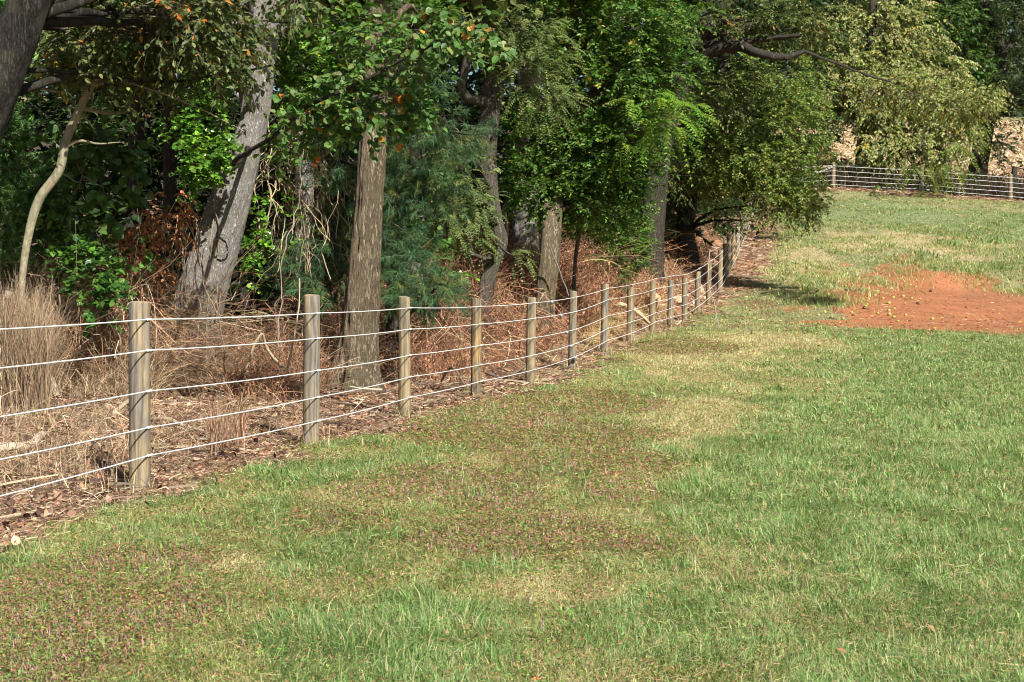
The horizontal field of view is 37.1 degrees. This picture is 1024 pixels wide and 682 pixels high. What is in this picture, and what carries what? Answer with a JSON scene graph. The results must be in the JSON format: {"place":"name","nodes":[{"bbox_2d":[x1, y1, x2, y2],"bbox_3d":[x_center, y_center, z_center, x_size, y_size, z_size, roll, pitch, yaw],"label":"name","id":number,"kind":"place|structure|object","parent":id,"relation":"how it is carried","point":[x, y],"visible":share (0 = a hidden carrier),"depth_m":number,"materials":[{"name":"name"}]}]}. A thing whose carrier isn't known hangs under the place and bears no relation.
{"place":"outdoors","nodes":[
{"label":"outdoors","id":0,"kind":"place"},
{"bbox_2d":[0,186,1023,564],"bbox_3d":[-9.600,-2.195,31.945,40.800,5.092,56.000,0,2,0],"label":"woodland floor","id":1,"kind":"structure","parent":0,"point":[690,296],"depth_m":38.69,"materials":[{"name":"brown plant"}]},
{"bbox_2d":[0,431,46,452],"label":"fallen branch","id":2,"kind":"object","parent":1,"relation":"on","point":[11,444],"visible":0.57,"depth_m":12.08,"materials":[{"name":"beige wood"}]},
{"bbox_2d":[0,506,50,517],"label":"fallen branch","id":3,"kind":"object","parent":1,"relation":"on","point":[19,514],"visible":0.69,"depth_m":9.25,"materials":[{"name":"beige wood"}]},
{"bbox_2d":[2,290,60,398],"bbox_3d":[-5.078,0.147,16.552,0.953,1.397,0.249,1,2,20],"label":"dead branch","id":4,"kind":"object","parent":1,"relation":"on","point":[54,388],"visible":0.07,"depth_m":16.54,"materials":[{"name":"brown wood"}]},
{"bbox_2d":[0,0,77,299],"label":"cedar","id":5,"kind":"object","parent":1,"relation":"on","point":[23,202],"visible":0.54,"depth_m":17.29,"materials":[{"name":"green plant"}]},
{"bbox_2d":[23,203,160,379],"bbox_3d":[-4.646,-0.412,17.317,1.396,2.326,2.169,-1,2,-35],"label":"shrub","id":6,"kind":"object","parent":1,"relation":"on","point":[96,257],"visible":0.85,"depth_m":16.87,"materials":[{"name":"green plant"}]},
{"bbox_2d":[109,399,128,415],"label":"fallen branch","id":7,"kind":"object","parent":1,"relation":"on","point":[124,404],"visible":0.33,"depth_m":14.88,"materials":[{"name":"beige wood"}]},
{"bbox_2d":[18,27,243,310],"bbox_3d":[-4.530,-1.464,16.575,2.171,4.394,3.009,-1,2,-34],"label":"sapling","id":8,"kind":"object","parent":1,"relation":"on","point":[94,150],"visible":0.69,"depth_m":17.11,"materials":[{"name":"green plant"}]},
{"bbox_2d":[123,3,150,299],"bbox_3d":[-6.313,-4.732,25.893,2.672,9.279,3.714,1,2,30],"label":"woodland tree","id":9,"kind":"object","parent":1,"relation":"on","point":[132,185],"visible":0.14,"depth_m":25.82,"materials":[{"name":"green plant"}]},
{"bbox_2d":[100,190,228,395],"bbox_3d":[-4.157,-0.534,18.138,1.365,2.562,1.457,-1,2,-27],"label":"dead leaved bramble","id":10,"kind":"object","parent":1,"relation":"on","point":[159,236],"visible":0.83,"depth_m":18.04,"materials":[{"name":"brown plant"}]},
{"bbox_2d":[162,47,176,311],"bbox_3d":[-6.609,-5.113,27.977,3.342,9.320,2.787,1,2,32],"label":"woodland tree","id":11,"kind":"object","parent":1,"relation":"on","point":[169,166],"visible":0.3,"depth_m":27.81,"materials":[{"name":"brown plant"}]},
{"bbox_2d":[0,0,340,143],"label":"leaning tree","id":12,"kind":"object","parent":1,"relation":"on","point":[24,24],"visible":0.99,"depth_m":15.22,"materials":[{"name":"green plant"}]},
{"bbox_2d":[151,416,208,434],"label":"fallen branch","id":13,"kind":"object","parent":1,"relation":"on","point":[181,424],"visible":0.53,"depth_m":14.31,"materials":[{"name":"beige wood"}]},
{"bbox_2d":[242,333,285,372],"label":"fallen branch","id":14,"kind":"object","parent":1,"relation":"on","point":[273,357],"visible":0.87,"depth_m":18.56,"materials":[{"name":"beige wood"}]},
{"bbox_2d":[0,0,543,381],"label":"leaning tree","id":15,"kind":"object","parent":1,"relation":"on","point":[235,194],"visible":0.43,"depth_m":19.75,"materials":[{"name":"grey plant"}]},
{"bbox_2d":[153,50,244,369],"bbox_3d":[-3.794,-1.573,19.266,1.123,4.361,1.345,-1,2,-31],"label":"honeysuckle","id":16,"kind":"object","parent":15,"relation":"attached to","point":[200,166],"visible":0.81,"depth_m":19.14,"materials":[{"name":"green plant"}]},
{"bbox_2d":[164,100,469,372],"bbox_3d":[-2.730,-1.441,20.566,4.175,3.722,1.564,-1,2,-26],"label":"hanging vine","id":17,"kind":"object","parent":15,"relation":"hanging from","point":[296,190],"visible":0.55,"depth_m":20.36,"materials":[{"name":"beige plant"}]},
{"bbox_2d":[236,104,338,293],"bbox_3d":[-2.938,-1.919,20.388,1.617,2.588,1.080,0,2,0],"label":"honeysuckle","id":18,"kind":"object","parent":17,"relation":"attached to","point":[253,233],"visible":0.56,"depth_m":20.23,"materials":[{"name":"green plant"}]},
{"bbox_2d":[269,10,364,134],"bbox_3d":[-2.662,-3.669,20.654,1.489,1.889,1.267,0,2,0],"label":"honeysuckle","id":19,"kind":"object","parent":15,"relation":"attached to","point":[297,78],"visible":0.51,"depth_m":20.42,"materials":[{"name":"green plant"}]},
{"bbox_2d":[294,1,361,342],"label":"woodland tree","id":20,"kind":"object","parent":1,"relation":"on","point":[308,203],"visible":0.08,"depth_m":23.83,"materials":[{"name":"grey plant"}]},
{"bbox_2d":[0,187,706,506],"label":"dry grass","id":21,"kind":"structure","parent":1,"relation":"on","point":[25,388],"depth_m":16.95,"materials":[{"name":"beige plant"}]},
{"bbox_2d":[287,278,299,368],"bbox_3d":[-2.561,-0.215,18.242,0.132,1.074,0.523,0,2,9],"label":"dead stick","id":22,"kind":"object","parent":21,"relation":"on","point":[295,328],"visible":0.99,"depth_m":18.01,"materials":[{"name":"wood"}]},
{"bbox_2d":[327,401,382,410],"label":"fallen branch","id":23,"kind":"object","parent":1,"relation":"on","point":[352,404],"visible":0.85,"depth_m":17.34,"materials":[{"name":"brown wood"}]},
{"bbox_2d":[231,3,516,342],"bbox_3d":[-1.355,-4.087,20.350,6.783,9.336,12.953,-1,2,-24],"label":"slender tree","id":24,"kind":"object","parent":1,"relation":"on","point":[341,122],"visible":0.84,"depth_m":14.52,"materials":[{"name":"green plant"}]},
{"bbox_2d":[278,149,303,347],"bbox_3d":[-2.753,-1.135,18.676,0.383,2.456,0.224,-1,2,-36],"label":"pale vine","id":25,"kind":"object","parent":24,"relation":"hanging from","point":[285,249],"visible":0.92,"depth_m":18.71,"materials":[{"name":"beige plant"}]},
{"bbox_2d":[275,0,483,393],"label":"shagbark tree","id":26,"kind":"object","parent":1,"relation":"on","point":[362,289],"visible":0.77,"depth_m":19.28,"materials":[{"name":"brown plant"}]},
{"bbox_2d":[261,0,503,373],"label":"white pine","id":27,"kind":"object","parent":1,"relation":"on","point":[405,244],"visible":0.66,"depth_m":20.49,"materials":[{"name":"green plant"}]},
{"bbox_2d":[335,164,479,374],"bbox_3d":[-1.232,-1.046,22.274,2.209,3.328,1.666,-2,2,-39],"label":"vine shrub","id":28,"kind":"object","parent":1,"relation":"on","point":[446,243],"visible":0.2,"depth_m":21.93,"materials":[{"name":"green plant"}]},
{"bbox_2d":[408,23,425,320],"bbox_3d":[-1.767,-4.861,27.002,2.836,9.518,3.318,1,2,22],"label":"woodland tree","id":29,"kind":"object","parent":1,"relation":"on","point":[424,82],"visible":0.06,"depth_m":26.80,"materials":[{"name":"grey plant"}]},
{"bbox_2d":[152,203,725,401],"bbox_3d":[0.337,-2.329,37.004,7.902,4.848,41.229,0,2,15],"label":"dead bramble","id":30,"kind":"object","parent":1,"relation":"on","point":[586,271],"visible":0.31,"depth_m":27.02,"materials":[{"name":"brown plant"}]},
{"bbox_2d":[503,205,507,237],"bbox_3d":[-0.158,-2.118,29.936,0.175,1.104,0.069,0,2,0],"label":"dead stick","id":31,"kind":"object","parent":30,"relation":"on","point":[506,221],"visible":0.3,"depth_m":29.92,"materials":[{"name":"wood"}]},
{"bbox_2d":[440,363,470,384],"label":"fallen branch","id":32,"kind":"object","parent":1,"relation":"on","point":[457,372],"visible":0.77,"depth_m":20.59,"materials":[{"name":"wood"}]},
{"bbox_2d":[412,0,595,324],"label":"forked tree","id":33,"kind":"object","parent":1,"relation":"on","point":[488,101],"visible":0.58,"depth_m":25.15,"materials":[{"name":"green plant"}]},
{"bbox_2d":[483,363,525,378],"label":"fallen branch","id":34,"kind":"object","parent":1,"relation":"on","point":[493,375],"visible":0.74,"depth_m":22.46,"materials":[{"name":"wood"}]},
{"bbox_2d":[511,0,541,275],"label":"woodland tree","id":35,"kind":"object","parent":1,"relation":"on","point":[521,218],"visible":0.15,"depth_m":32.67,"materials":[{"name":"grey plant"}]},
{"bbox_2d":[549,244,568,296],"bbox_3d":[0.992,-1.004,26.281,0.309,1.388,1.564,-1,2,-15],"label":"dead stick","id":36,"kind":"object","parent":1,"relation":"on","point":[558,269],"visible":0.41,"depth_m":26.99,"materials":[{"name":"grey wood"}]},
{"bbox_2d":[496,263,690,386],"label":"straw grass","id":37,"kind":"structure","parent":1,"relation":"on","point":[609,329],"depth_m":30.25,"materials":[{"name":"beige plant"}]},
{"bbox_2d":[497,0,725,345],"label":"broad maple","id":38,"kind":"object","parent":1,"relation":"on","point":[559,180],"visible":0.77,"depth_m":27.77,"materials":[{"name":"green plant"}]},
{"bbox_2d":[607,16,622,270],"bbox_3d":[2.481,-6.760,37.819,2.870,11.099,2.661,1,2,30],"label":"woodland tree","id":39,"kind":"object","parent":1,"relation":"on","point":[617,162],"visible":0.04,"depth_m":37.78,"materials":[{"name":"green plant"}]},
{"bbox_2d":[614,302,626,307],"bbox_3d":[2.311,-0.768,32.523,0.264,0.120,0.524,0,2,0],"label":"boulder","id":40,"kind":"object","parent":1,"relation":"on","point":[620,304],"visible":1,"depth_m":32.35,"materials":[{"name":"stone"}]},
{"bbox_2d":[580,199,663,292],"bbox_3d":[2.594,-2.203,36.305,2.180,3.027,2.849,0,2,0],"label":"green shrub","id":41,"kind":"object","parent":1,"relation":"on","point":[636,246],"visible":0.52,"depth_m":36.04,"materials":[{"name":"green plant"}]},
{"bbox_2d":[622,304,649,324],"bbox_3d":[2.634,-0.588,32.986,0.730,0.478,0.155,0,2,0],"label":"stone slab","id":42,"kind":"object","parent":1,"relation":"on","point":[637,312],"depth_m":32.94,"materials":[{"name":"beige stone"}]},
{"bbox_2d":[572,88,723,290],"bbox_3d":[1.748,-2.226,27.590,2.137,4.380,4.525,-1,2,-37],"label":"sumac","id":43,"kind":"object","parent":1,"relation":"on","point":[644,138],"visible":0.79,"depth_m":26.43,"materials":[{"name":"green plant"}]},
{"bbox_2d":[644,290,660,309],"bbox_3d":[3.330,-0.982,35.986,0.434,0.510,0.448,2,2,41],"label":"boulder","id":44,"kind":"object","parent":1,"relation":"on","point":[658,298],"visible":0.38,"depth_m":35.86,"materials":[{"name":"stone"}]},
{"bbox_2d":[674,296,681,303],"bbox_3d":[4.258,-1.059,39.507,0.376,0.226,0.480,0,2,0],"label":"boulder","id":45,"kind":"object","parent":1,"relation":"on","point":[678,299],"visible":0.64,"depth_m":39.32,"materials":[{"name":"stone"}]},
{"bbox_2d":[668,0,845,270],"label":"overhanging tree","id":46,"kind":"object","parent":1,"relation":"on","point":[735,165],"visible":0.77,"depth_m":42.40,"materials":[{"name":"green plant"}]},
{"bbox_2d":[638,0,1019,283],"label":"vine hung tree","id":47,"kind":"object","parent":1,"relation":"on","point":[936,106],"visible":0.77,"depth_m":39.69,"materials":[{"name":"green plant"}]},
{"bbox_2d":[0,96,1023,681],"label":"ground","id":48,"kind":"structure","parent":0,"point":[920,214],"depth_m":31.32,"materials":[{"name":"green plant"}]},
{"bbox_2d":[0,165,780,496],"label":"wire fence","id":49,"kind":"object","parent":48,"relation":"on","point":[140,415],"visible":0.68,"depth_m":13.44,"materials":[{"name":"brown wood"}]},
{"bbox_2d":[1,394,816,675],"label":"broad leaved weeds","id":50,"kind":"object","parent":48,"relation":"on","point":[484,594],"visible":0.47,"depth_m":7.45,"materials":[{"name":"green plant"}]},
{"bbox_2d":[0,0,932,329],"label":"deep woods","id":51,"kind":"object","parent":48,"relation":"on","point":[44,112],"visible":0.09,"depth_m":38.72,"materials":[{"name":"green plant"}]},
{"bbox_2d":[0,297,1023,681],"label":"ground cover","id":52,"kind":"object","parent":48,"relation":"on","point":[136,619],"visible":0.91,"depth_m":8.35,"materials":[{"name":"green plant"}]},
{"bbox_2d":[708,249,719,327],"bbox_3d":[4.627,-1.026,33.244,0.194,2.068,4.508,0,2,0],"label":"dead stick","id":53,"kind":"object","parent":48,"relation":"on","point":[708,285],"visible":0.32,"depth_m":35.21,"materials":[{"name":"grey wood"}]},
{"bbox_2d":[665,139,999,263],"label":"hillside shrub","id":54,"kind":"object","parent":48,"relation":"on","point":[713,225],"visible":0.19,"depth_m":47.70,"materials":[{"name":"green plant"}]},
{"bbox_2d":[660,0,1023,116],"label":"distant woods","id":55,"kind":"object","parent":48,"relation":"on","point":[1018,61],"visible":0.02,"depth_m":190.16,"materials":[{"name":"green plant"}]},
{"bbox_2d":[772,0,988,183],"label":"pale leaved tree","id":56,"kind":"object","parent":48,"relation":"on","point":[866,130],"visible":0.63,"depth_m":81.83,"materials":[{"name":"green plant"}]},
{"bbox_2d":[757,255,1023,335],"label":"dirt patch","id":57,"kind":"object","parent":48,"relation":"on","point":[937,303],"visible":0.82,"depth_m":42.27,"materials":[{"name":"soil"}]},
{"bbox_2d":[883,0,902,158],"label":"woodland tree","id":58,"kind":"object","parent":48,"relation":"on","point":[895,69],"visible":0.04,"depth_m":85.38,"materials":[{"name":"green plant"}]},
{"bbox_2d":[764,157,1023,199],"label":"hedge bottom weeds","id":59,"kind":"object","parent":48,"relation":"on","point":[852,173],"visible":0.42,"depth_m":80.04,"materials":[{"name":"green plant"}]},
{"bbox_2d":[795,162,1023,199],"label":"wire fence","id":60,"kind":"object","parent":48,"relation":"on","point":[1010,190],"visible":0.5,"depth_m":78.28,"materials":[{"name":"grey wood"}]},
{"bbox_2d":[868,95,992,198],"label":"fruiting bough","id":61,"kind":"object","parent":48,"relation":"on","point":[942,177],"visible":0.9,"depth_m":75.20,"materials":[{"name":"green plant"}]},
{"bbox_2d":[881,0,1009,171],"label":"green tree","id":62,"kind":"object","parent":48,"relation":"on","point":[971,39],"visible":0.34,"depth_m":86.69,"materials":[{"name":"green plant"}]},
{"bbox_2d":[1012,166,1017,184],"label":"old post","id":63,"kind":"object","parent":48,"relation":"on","point":[1015,171],"visible":0.38,"depth_m":82.61,"materials":[{"name":"grey wood"}]},
{"bbox_2d":[43,1,1011,95],"label":"sky","id":64,"kind":"structure","parent":0,"point":[471,72],"materials":[{"name":"white"}]},
{"bbox_2d":[714,115,1023,181],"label":"stubble field","id":65,"kind":"structure","parent":0,"point":[966,140],"depth_m":122.78,"materials":[{"name":"beige plant"}]},
{"bbox_2d":[959,0,1023,179],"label":"dark oak","id":66,"kind":"object","parent":65,"relation":"on","point":[1016,24],"visible":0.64,"depth_m":86.28,"materials":[{"name":"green plant"}]}
]}

